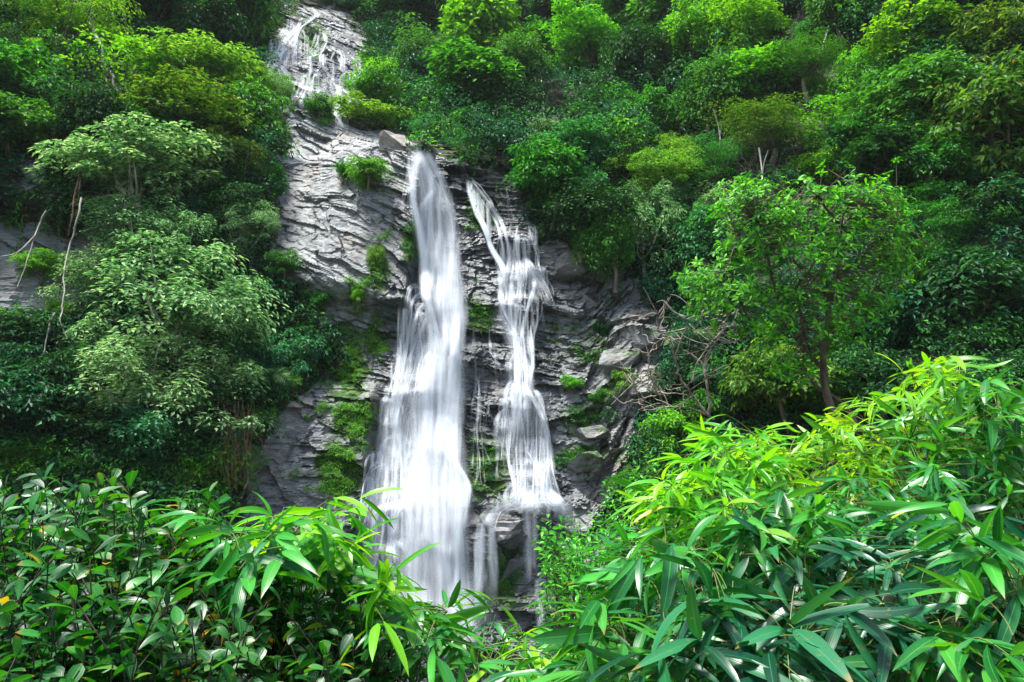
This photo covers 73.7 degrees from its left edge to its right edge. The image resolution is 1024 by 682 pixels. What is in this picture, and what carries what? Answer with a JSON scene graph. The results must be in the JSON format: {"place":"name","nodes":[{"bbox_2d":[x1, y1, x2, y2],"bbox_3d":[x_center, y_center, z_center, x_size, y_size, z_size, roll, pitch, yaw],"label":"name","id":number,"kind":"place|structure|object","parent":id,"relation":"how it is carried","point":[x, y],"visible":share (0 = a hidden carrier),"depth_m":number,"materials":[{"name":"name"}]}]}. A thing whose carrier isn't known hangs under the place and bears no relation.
{"place":"outdoors","nodes":[
{"label":"outdoors","id":0,"kind":"place"},
{"bbox_2d":[0,0,1023,681],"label":"cliff","id":1,"kind":"structure","parent":0,"point":[330,222],"depth_m":32.62,"materials":[{"name":"grey stone"}]},
{"bbox_2d":[0,90,63,157],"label":"shrub","id":2,"kind":"object","parent":1,"relation":"on","point":[18,114],"visible":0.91,"depth_m":33.09,"materials":[{"name":"green plant"}]},
{"bbox_2d":[0,37,66,106],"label":"shrub","id":3,"kind":"object","parent":1,"relation":"on","point":[12,59],"visible":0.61,"depth_m":36.88,"materials":[{"name":"green plant"}]},
{"bbox_2d":[0,365,88,447],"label":"shrub","id":4,"kind":"object","parent":1,"relation":"on","point":[18,401],"visible":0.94,"depth_m":24.50,"materials":[{"name":"green plant"}]},
{"bbox_2d":[0,305,90,361],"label":"shrub","id":5,"kind":"object","parent":1,"relation":"on","point":[23,322],"visible":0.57,"depth_m":27.47,"materials":[{"name":"green plant"}]},
{"bbox_2d":[5,342,114,417],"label":"shrub","id":6,"kind":"object","parent":1,"relation":"on","point":[59,360],"visible":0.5,"depth_m":25.91,"materials":[{"name":"green plant"}]},
{"bbox_2d":[0,0,145,74],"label":"tree","id":7,"kind":"object","parent":1,"relation":"on","point":[63,11],"visible":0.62,"depth_m":43.08,"materials":[{"name":"green plant"}]},
{"bbox_2d":[27,237,144,327],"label":"shrub","id":8,"kind":"object","parent":1,"relation":"on","point":[77,265],"visible":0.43,"depth_m":29.96,"materials":[{"name":"green plant"}]},
{"bbox_2d":[44,78,142,142],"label":"tree","id":9,"kind":"object","parent":1,"relation":"attached to","point":[87,112],"visible":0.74,"depth_m":34.08,"materials":[{"name":"green plant"}]},
{"bbox_2d":[40,400,148,477],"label":"shrub","id":10,"kind":"object","parent":1,"relation":"on","point":[92,426],"visible":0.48,"depth_m":25.15,"materials":[{"name":"green plant"}]},
{"bbox_2d":[52,24,196,101],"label":"tree","id":11,"kind":"object","parent":1,"relation":"on","point":[118,41],"visible":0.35,"depth_m":39.89,"materials":[{"name":"green plant"}]},
{"bbox_2d":[24,111,241,223],"bbox_3d":[-18.113,-7.589,33.626,9.533,6.258,7.187,-9,-18,-9],"label":"tree","id":12,"kind":"object","parent":1,"relation":"on","point":[141,147],"visible":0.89,"depth_m":32.80,"materials":[{"name":"green plant"}]},
{"bbox_2d":[83,390,184,480],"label":"shrub","id":13,"kind":"object","parent":1,"relation":"on","point":[155,424],"visible":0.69,"depth_m":25.10,"materials":[{"name":"green plant"}]},
{"bbox_2d":[70,181,211,264],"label":"tree","id":14,"kind":"object","parent":1,"relation":"on","point":[145,220],"visible":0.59,"depth_m":31.48,"materials":[{"name":"green plant"}]},
{"bbox_2d":[76,230,223,310],"bbox_3d":[-16.693,-2.686,31.904,7.683,4.753,5.687,-14,-13,32],"label":"tree","id":15,"kind":"object","parent":1,"relation":"on","point":[176,241],"visible":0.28,"depth_m":30.44,"materials":[{"name":"green plant"}]},
{"bbox_2d":[52,321,286,464],"bbox_3d":[-13.280,2.709,27.351,8.411,7.264,5.922,8,-16,-18],"label":"tree","id":16,"kind":"object","parent":1,"relation":"on","point":[145,385],"visible":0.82,"depth_m":26.52,"materials":[{"name":"green plant"}]},
{"bbox_2d":[66,226,291,376],"bbox_3d":[-13.821,-0.047,29.734,11.011,9.058,8.701,6,-15,26],"label":"tree","id":17,"kind":"object","parent":1,"relation":"on","point":[183,302],"visible":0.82,"depth_m":28.64,"materials":[{"name":"green plant"}]},
{"bbox_2d":[113,63,263,154],"bbox_3d":[-18.400,-11.719,38.004,9.885,6.116,7.317,-3,-13,25],"label":"tree","id":18,"kind":"object","parent":1,"relation":"on","point":[142,94],"visible":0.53,"depth_m":36.40,"materials":[{"name":"green plant"}]},
{"bbox_2d":[124,26,273,112],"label":"shrub","id":19,"kind":"object","parent":1,"relation":"on","point":[212,56],"visible":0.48,"depth_m":42.72,"materials":[{"name":"green plant"}]},
{"bbox_2d":[164,0,254,54],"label":"tree","id":20,"kind":"object","parent":1,"relation":"on","point":[207,11],"visible":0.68,"depth_m":48.94,"materials":[{"name":"green plant"}]},
{"bbox_2d":[204,186,281,285],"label":"shrub","id":21,"kind":"object","parent":1,"relation":"on","point":[270,223],"visible":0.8,"depth_m":34.02,"materials":[{"name":"green plant"}]},
{"bbox_2d":[211,76,299,158],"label":"shrub","id":22,"kind":"object","parent":1,"relation":"on","point":[260,107],"visible":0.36,"depth_m":40.38,"materials":[{"name":"green plant"}]},
{"bbox_2d":[263,323,330,380],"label":"shrub","id":23,"kind":"object","parent":1,"relation":"on","point":[279,349],"visible":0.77,"depth_m":31.52,"materials":[{"name":"teal plant"}]},
{"bbox_2d":[337,54,406,103],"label":"shrub","id":24,"kind":"object","parent":1,"relation":"on","point":[362,85],"visible":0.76,"depth_m":53.27,"materials":[{"name":"green plant"}]},
{"bbox_2d":[325,89,422,128],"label":"shrub","id":25,"kind":"object","parent":1,"relation":"on","point":[359,110],"visible":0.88,"depth_m":48.04,"materials":[{"name":"green plant"}]},
{"bbox_2d":[376,157,466,610],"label":"waterfall","id":26,"kind":"structure","parent":1,"relation":"on","point":[437,447],"depth_m":30.17,"materials":[{"name":"white liquid"}]},
{"bbox_2d":[284,19,622,598],"bbox_3d":[-11.049,-11.521,44.270,14.412,50.839,37.510,14,-19,-43],"label":"moss","id":27,"kind":"object","parent":1,"relation":"on","point":[494,572],"visible":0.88,"depth_m":31.33,"materials":[{"name":"green plant"}]},
{"bbox_2d":[417,36,525,131],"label":"tree","id":28,"kind":"object","parent":1,"relation":"attached to","point":[468,73],"visible":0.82,"depth_m":51.05,"materials":[{"name":"green plant"}]},
{"bbox_2d":[437,0,521,63],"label":"tree","id":29,"kind":"object","parent":1,"relation":"attached to","point":[485,23],"visible":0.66,"depth_m":67.25,"materials":[{"name":"green plant"}]},
{"bbox_2d":[0,0,1023,680],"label":"undergrowth","id":30,"kind":"object","parent":1,"relation":"on","point":[512,128],"visible":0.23,"depth_m":33.17,"materials":[{"name":"green plant"}]},
{"bbox_2d":[0,0,1023,654],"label":"creepers","id":31,"kind":"object","parent":1,"relation":"on","point":[16,208],"visible":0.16,"depth_m":31.57,"materials":[{"name":"green plant"}]},
{"bbox_2d":[484,28,553,96],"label":"shrub","id":32,"kind":"object","parent":1,"relation":"on","point":[510,48],"visible":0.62,"depth_m":55.15,"materials":[{"name":"green plant"}]},
{"bbox_2d":[484,67,553,137],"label":"climbing vine","id":33,"kind":"object","parent":1,"relation":"attached to","point":[520,99],"visible":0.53,"depth_m":49.75,"materials":[{"name":"green plant"}]},
{"bbox_2d":[501,135,590,232],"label":"shrub","id":34,"kind":"object","parent":1,"relation":"on","point":[543,165],"visible":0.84,"depth_m":35.66,"materials":[{"name":"green plant"}]},
{"bbox_2d":[539,0,620,82],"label":"tree","id":35,"kind":"object","parent":1,"relation":"on","point":[585,37],"visible":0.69,"depth_m":64.34,"materials":[{"name":"green plant"}]},
{"bbox_2d":[534,113,628,174],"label":"tree","id":36,"kind":"object","parent":1,"relation":"on","point":[582,132],"visible":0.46,"depth_m":37.66,"materials":[{"name":"teal plant"}]},
{"bbox_2d":[535,169,644,263],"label":"climbing vine","id":37,"kind":"object","parent":1,"relation":"attached to","point":[585,207],"visible":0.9,"depth_m":34.02,"materials":[{"name":"green plant"}]},
{"bbox_2d":[571,208,637,293],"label":"tree","id":38,"kind":"object","parent":1,"relation":"attached to","point":[600,241],"visible":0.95,"depth_m":33.44,"materials":[{"name":"green plant"}]},
{"bbox_2d":[594,18,685,99],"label":"tree","id":39,"kind":"object","parent":1,"relation":"on","point":[627,52],"visible":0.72,"depth_m":52.63,"materials":[{"name":"green plant"}]},
{"bbox_2d":[611,178,689,296],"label":"tree","id":40,"kind":"object","parent":1,"relation":"attached to","point":[665,208],"visible":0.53,"depth_m":35.49,"materials":[{"name":"green plant"}]},
{"bbox_2d":[617,81,685,144],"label":"shrub","id":41,"kind":"object","parent":1,"relation":"on","point":[670,111],"visible":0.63,"depth_m":45.73,"materials":[{"name":"green plant"}]},
{"bbox_2d":[597,136,706,213],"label":"shrub","id":42,"kind":"object","parent":1,"relation":"on","point":[640,168],"visible":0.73,"depth_m":37.38,"materials":[{"name":"green plant"}]},
{"bbox_2d":[611,286,748,419],"bbox_3d":[5.213,0.400,20.667,4.569,3.993,2.027,0,-14,0],"label":"dead tree","id":43,"kind":"object","parent":1,"relation":"on","point":[707,412],"visible":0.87,"depth_m":20.90,"materials":[{"name":"brown wood"}]},
{"bbox_2d":[657,0,729,67],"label":"tree","id":44,"kind":"object","parent":1,"relation":"on","point":[676,30],"visible":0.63,"depth_m":52.17,"materials":[{"name":"green plant"}]},
{"bbox_2d":[661,197,740,311],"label":"tree","id":45,"kind":"object","parent":1,"relation":"attached to","point":[700,235],"visible":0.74,"depth_m":34.24,"materials":[{"name":"green plant"}]},
{"bbox_2d":[671,46,749,146],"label":"tree","id":46,"kind":"object","parent":1,"relation":"on","point":[707,76],"visible":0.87,"depth_m":43.91,"materials":[{"name":"green plant"}]},
{"bbox_2d":[672,132,753,192],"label":"shrub","id":47,"kind":"object","parent":1,"relation":"on","point":[712,164],"visible":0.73,"depth_m":38.43,"materials":[{"name":"green plant"}]},
{"bbox_2d":[691,0,792,60],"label":"tree","id":48,"kind":"object","parent":1,"relation":"on","point":[754,13],"visible":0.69,"depth_m":49.49,"materials":[{"name":"green plant"}]},
{"bbox_2d":[695,41,805,121],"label":"tree","id":49,"kind":"object","parent":1,"relation":"on","point":[756,56],"visible":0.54,"depth_m":43.35,"materials":[{"name":"green plant"}]},
{"bbox_2d":[702,91,829,174],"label":"tree","id":50,"kind":"object","parent":1,"relation":"on","point":[768,130],"visible":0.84,"depth_m":38.64,"materials":[{"name":"green plant"}]},
{"bbox_2d":[717,335,862,448],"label":"shrub","id":51,"kind":"object","parent":1,"relation":"on","point":[749,378],"visible":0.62,"depth_m":26.52,"materials":[{"name":"green plant"}]},
{"bbox_2d":[669,156,929,422],"bbox_3d":[6.399,-1.305,14.824,5.996,6.356,3.353,0,-14,0],"label":"tree","id":52,"kind":"object","parent":1,"relation":"on","point":[710,280],"visible":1,"depth_m":14.42,"materials":[{"name":"green plant"}]},
{"bbox_2d":[764,22,856,104],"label":"tree","id":53,"kind":"object","parent":1,"relation":"on","point":[807,56],"visible":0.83,"depth_m":42.37,"materials":[{"name":"green plant"}]},
{"bbox_2d":[841,121,939,206],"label":"shrub","id":54,"kind":"object","parent":1,"relation":"on","point":[880,145],"visible":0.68,"depth_m":32.45,"materials":[{"name":"green plant"}]},
{"bbox_2d":[813,343,970,419],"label":"shrub","id":55,"kind":"object","parent":1,"relation":"on","point":[862,369],"visible":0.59,"depth_m":25.04,"materials":[{"name":"green plant"}]},
{"bbox_2d":[848,274,970,355],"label":"shrub","id":56,"kind":"object","parent":1,"relation":"on","point":[912,302],"visible":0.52,"depth_m":26.45,"materials":[{"name":"green plant"}]},
{"bbox_2d":[838,44,996,141],"bbox_3d":[20.589,-11.589,34.716,7.108,5.881,6.059,-9,-9,39],"label":"tree","id":57,"kind":"object","parent":1,"relation":"on","point":[902,86],"visible":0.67,"depth_m":33.82,"materials":[{"name":"green plant"}]},
{"bbox_2d":[854,0,982,78],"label":"tree","id":58,"kind":"object","parent":1,"relation":"on","point":[939,12],"visible":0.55,"depth_m":37.92,"materials":[{"name":"green plant"}]},
{"bbox_2d":[884,126,989,212],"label":"shrub","id":59,"kind":"object","parent":1,"relation":"on","point":[947,147],"visible":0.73,"depth_m":30.94,"materials":[{"name":"green plant"}]},
{"bbox_2d":[873,244,1023,345],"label":"tree","id":60,"kind":"object","parent":1,"relation":"on","point":[974,281],"visible":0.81,"depth_m":25.68,"materials":[{"name":"green plant"}]},
{"bbox_2d":[882,176,1023,271],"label":"tree","id":61,"kind":"object","parent":1,"relation":"on","point":[943,223],"visible":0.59,"depth_m":29.29,"materials":[{"name":"green plant"}]},
{"bbox_2d":[921,44,1023,191],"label":"tree","id":62,"kind":"object","parent":1,"relation":"on","point":[990,107],"visible":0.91,"depth_m":29.94,"materials":[{"name":"green plant"}]},
{"bbox_2d":[943,0,1023,73],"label":"tree","id":63,"kind":"object","parent":1,"relation":"on","point":[1004,32],"visible":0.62,"depth_m":34.92,"materials":[{"name":"green plant"}]},
{"bbox_2d":[955,170,1023,239],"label":"tree","id":64,"kind":"object","parent":1,"relation":"on","point":[990,197],"visible":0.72,"depth_m":28.18,"materials":[{"name":"green plant"}]},
{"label":"ground","id":65,"kind":"structure","parent":0,"visible":0},
{"bbox_2d":[0,462,116,672],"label":"shrub","id":66,"kind":"object","parent":65,"relation":"on","point":[12,533],"visible":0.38,"depth_m":2.13,"materials":[{"name":"green plant"}]},
{"bbox_2d":[0,632,131,681],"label":"shrub","id":67,"kind":"object","parent":65,"relation":"on","point":[76,672],"visible":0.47,"depth_m":1.48,"materials":[{"name":"green plant"}]},
{"bbox_2d":[0,531,156,681],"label":"shrub","id":68,"kind":"object","parent":65,"relation":"on","point":[18,624],"visible":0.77,"depth_m":1.63,"materials":[{"name":"green plant"}]},
{"bbox_2d":[24,468,210,681],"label":"shrub","id":69,"kind":"object","parent":65,"relation":"on","point":[127,538],"visible":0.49,"depth_m":2.07,"materials":[{"name":"green plant"}]},
{"bbox_2d":[38,535,207,681],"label":"shrub","id":70,"kind":"object","parent":65,"relation":"on","point":[134,628],"visible":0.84,"depth_m":1.62,"materials":[{"name":"green plant"}]},
{"bbox_2d":[128,614,281,681],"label":"shrub","id":71,"kind":"object","parent":65,"relation":"on","point":[203,658],"visible":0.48,"depth_m":1.64,"materials":[{"name":"green plant"}]},
{"bbox_2d":[134,481,279,635],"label":"shrub","id":72,"kind":"object","parent":65,"relation":"on","point":[175,541],"visible":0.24,"depth_m":2.32,"materials":[{"name":"green plant"}]},
{"bbox_2d":[112,496,315,653],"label":"bamboo","id":73,"kind":"object","parent":65,"relation":"on","point":[285,539],"visible":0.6,"depth_m":2.13,"materials":[{"name":"green plant"}]},
{"bbox_2d":[159,573,295,681],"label":"shrub","id":74,"kind":"object","parent":65,"relation":"on","point":[253,640],"visible":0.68,"depth_m":1.87,"materials":[{"name":"green plant"}]},
{"bbox_2d":[137,516,341,636],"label":"bamboo","id":75,"kind":"object","parent":65,"relation":"on","point":[244,585],"visible":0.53,"depth_m":2.09,"materials":[{"name":"green plant"}]},
{"bbox_2d":[193,532,323,680],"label":"shrub","id":76,"kind":"object","parent":65,"relation":"on","point":[275,619],"visible":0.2,"depth_m":2.27,"materials":[{"name":"green plant"}]},
{"bbox_2d":[248,631,360,681],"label":"shrub","id":77,"kind":"object","parent":65,"relation":"on","point":[338,670],"visible":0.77,"depth_m":1.94,"materials":[{"name":"green plant"}]},
{"bbox_2d":[215,487,403,597],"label":"bamboo","id":78,"kind":"object","parent":65,"relation":"on","point":[322,532],"visible":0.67,"depth_m":2.41,"materials":[{"name":"green plant"}]},
{"bbox_2d":[255,570,402,681],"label":"shrub","id":79,"kind":"object","parent":65,"relation":"on","point":[320,626],"visible":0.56,"depth_m":2.19,"materials":[{"name":"green plant"}]},
{"bbox_2d":[331,541,443,675],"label":"bamboo","id":80,"kind":"object","parent":65,"relation":"on","point":[384,584],"visible":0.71,"depth_m":2.23,"materials":[{"name":"green plant"}]},
{"bbox_2d":[332,598,442,681],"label":"shrub","id":81,"kind":"object","parent":65,"relation":"on","point":[393,673],"visible":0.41,"depth_m":2.28,"materials":[{"name":"green plant"}]},
{"bbox_2d":[352,579,495,681],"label":"bamboo","id":82,"kind":"object","parent":65,"relation":"on","point":[433,614],"visible":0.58,"depth_m":2.43,"materials":[{"name":"green plant"}]},
{"bbox_2d":[373,602,567,681],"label":"bamboo","id":83,"kind":"object","parent":65,"relation":"on","point":[474,650],"visible":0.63,"depth_m":2.41,"materials":[{"name":"green plant"}]},
{"bbox_2d":[528,512,598,651],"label":"shrub","id":84,"kind":"object","parent":65,"relation":"on","point":[561,577],"visible":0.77,"depth_m":5.64,"materials":[{"name":"green plant"}]},
{"bbox_2d":[555,514,654,643],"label":"shrub","id":85,"kind":"object","parent":65,"relation":"on","point":[586,588],"visible":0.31,"depth_m":5.41,"materials":[{"name":"green plant"}]},
{"bbox_2d":[498,571,726,681],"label":"bamboo","id":86,"kind":"object","parent":65,"relation":"on","point":[585,629],"visible":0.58,"depth_m":1.91,"materials":[{"name":"green plant"}]},
{"bbox_2d":[561,515,809,678],"bbox_3d":[0.768,1.664,2.580,1.047,1.969,1.569,-13,-19,42],"label":"bamboo","id":87,"kind":"object","parent":65,"relation":"on","point":[632,577],"visible":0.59,"depth_m":2.31,"materials":[{"name":"green plant"}]},
{"bbox_2d":[605,457,787,670],"bbox_3d":[0.942,1.663,3.159,1.018,2.213,1.704,-10,-17,36],"label":"bamboo","id":88,"kind":"object","parent":65,"relation":"on","point":[657,496],"visible":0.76,"depth_m":3.04,"materials":[{"name":"green plant"}]},
{"bbox_2d":[578,558,867,681],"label":"bamboo","id":89,"kind":"object","parent":65,"relation":"on","point":[655,662],"visible":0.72,"depth_m":1.67,"materials":[{"name":"green plant"}]},
{"bbox_2d":[648,413,831,629],"bbox_3d":[1.403,1.683,3.893,1.077,2.598,1.946,0,-14,0],"label":"bamboo","id":90,"kind":"object","parent":65,"relation":"on","point":[714,444],"visible":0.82,"depth_m":3.69,"materials":[{"name":"green plant"}]},
{"bbox_2d":[644,506,892,681],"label":"bamboo","id":91,"kind":"object","parent":65,"relation":"on","point":[766,592],"visible":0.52,"depth_m":2.20,"materials":[{"name":"green plant"}]},
{"bbox_2d":[658,467,886,673],"bbox_3d":[1.180,1.625,2.844,0.881,2.175,1.978,-5,-15,19],"label":"bamboo","id":92,"kind":"object","parent":65,"relation":"on","point":[754,513],"visible":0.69,"depth_m":2.52,"materials":[{"name":"green plant"}]},
{"bbox_2d":[733,419,905,606],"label":"bamboo","id":93,"kind":"object","parent":65,"relation":"on","point":[805,451],"visible":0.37,"depth_m":3.93,"materials":[{"name":"green plant"}]},
{"bbox_2d":[640,575,1019,681],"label":"bamboo","id":94,"kind":"object","parent":65,"relation":"on","point":[884,632],"visible":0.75,"depth_m":1.75,"materials":[{"name":"green plant"}]},
{"bbox_2d":[749,511,999,656],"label":"bamboo","id":95,"kind":"object","parent":65,"relation":"on","point":[881,558],"visible":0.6,"depth_m":2.46,"materials":[{"name":"green plant"}]},
{"bbox_2d":[797,391,968,640],"bbox_3d":[2.330,1.612,4.046,0.980,2.727,1.797,-6,-15,22],"label":"bamboo","id":96,"kind":"object","parent":65,"relation":"on","point":[836,423],"visible":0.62,"depth_m":3.97,"materials":[{"name":"green plant"}]},
{"bbox_2d":[794,458,981,655],"bbox_3d":[1.949,1.685,3.359,0.952,2.242,2.025,-8,-16,30],"label":"bamboo","id":97,"kind":"object","parent":65,"relation":"on","point":[865,492],"visible":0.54,"depth_m":3.15,"materials":[{"name":"green plant"}]},
{"bbox_2d":[793,558,1023,681],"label":"bamboo","id":98,"kind":"object","parent":65,"relation":"on","point":[933,617],"visible":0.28,"depth_m":1.98,"materials":[{"name":"green plant"}]},
{"bbox_2d":[842,564,1023,681],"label":"bamboo","id":99,"kind":"object","parent":65,"relation":"on","point":[956,654],"visible":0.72,"depth_m":1.71,"materials":[{"name":"green plant"}]},
{"bbox_2d":[853,501,1023,663],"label":"bamboo","id":100,"kind":"object","parent":65,"relation":"on","point":[981,556],"visible":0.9,"depth_m":2.08,"materials":[{"name":"green plant"}]},
{"bbox_2d":[870,351,1012,665],"bbox_3d":[2.522,1.382,3.763,0.692,2.930,1.983,-13,-19,42],"label":"bamboo","id":101,"kind":"object","parent":65,"relation":"on","point":[939,380],"visible":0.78,"depth_m":3.69,"materials":[{"name":"green plant"}]},
{"bbox_2d":[864,504,1023,672],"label":"bamboo","id":102,"kind":"object","parent":65,"relation":"on","point":[1010,523],"visible":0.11,"depth_m":2.82,"materials":[{"name":"green plant"}]},
{"bbox_2d":[867,384,1023,679],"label":"bamboo","id":103,"kind":"object","parent":65,"relation":"on","point":[944,429],"visible":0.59,"depth_m":3.55,"materials":[{"name":"green plant"}]},
{"bbox_2d":[877,423,1023,637],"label":"bamboo","id":104,"kind":"object","parent":65,"relation":"on","point":[1003,480],"visible":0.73,"depth_m":3.21,"materials":[{"name":"green plant"}]},
{"bbox_2d":[941,368,1023,635],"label":"bamboo","id":105,"kind":"object","parent":65,"relation":"on","point":[983,392],"visible":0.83,"depth_m":3.32,"materials":[{"name":"green plant"}]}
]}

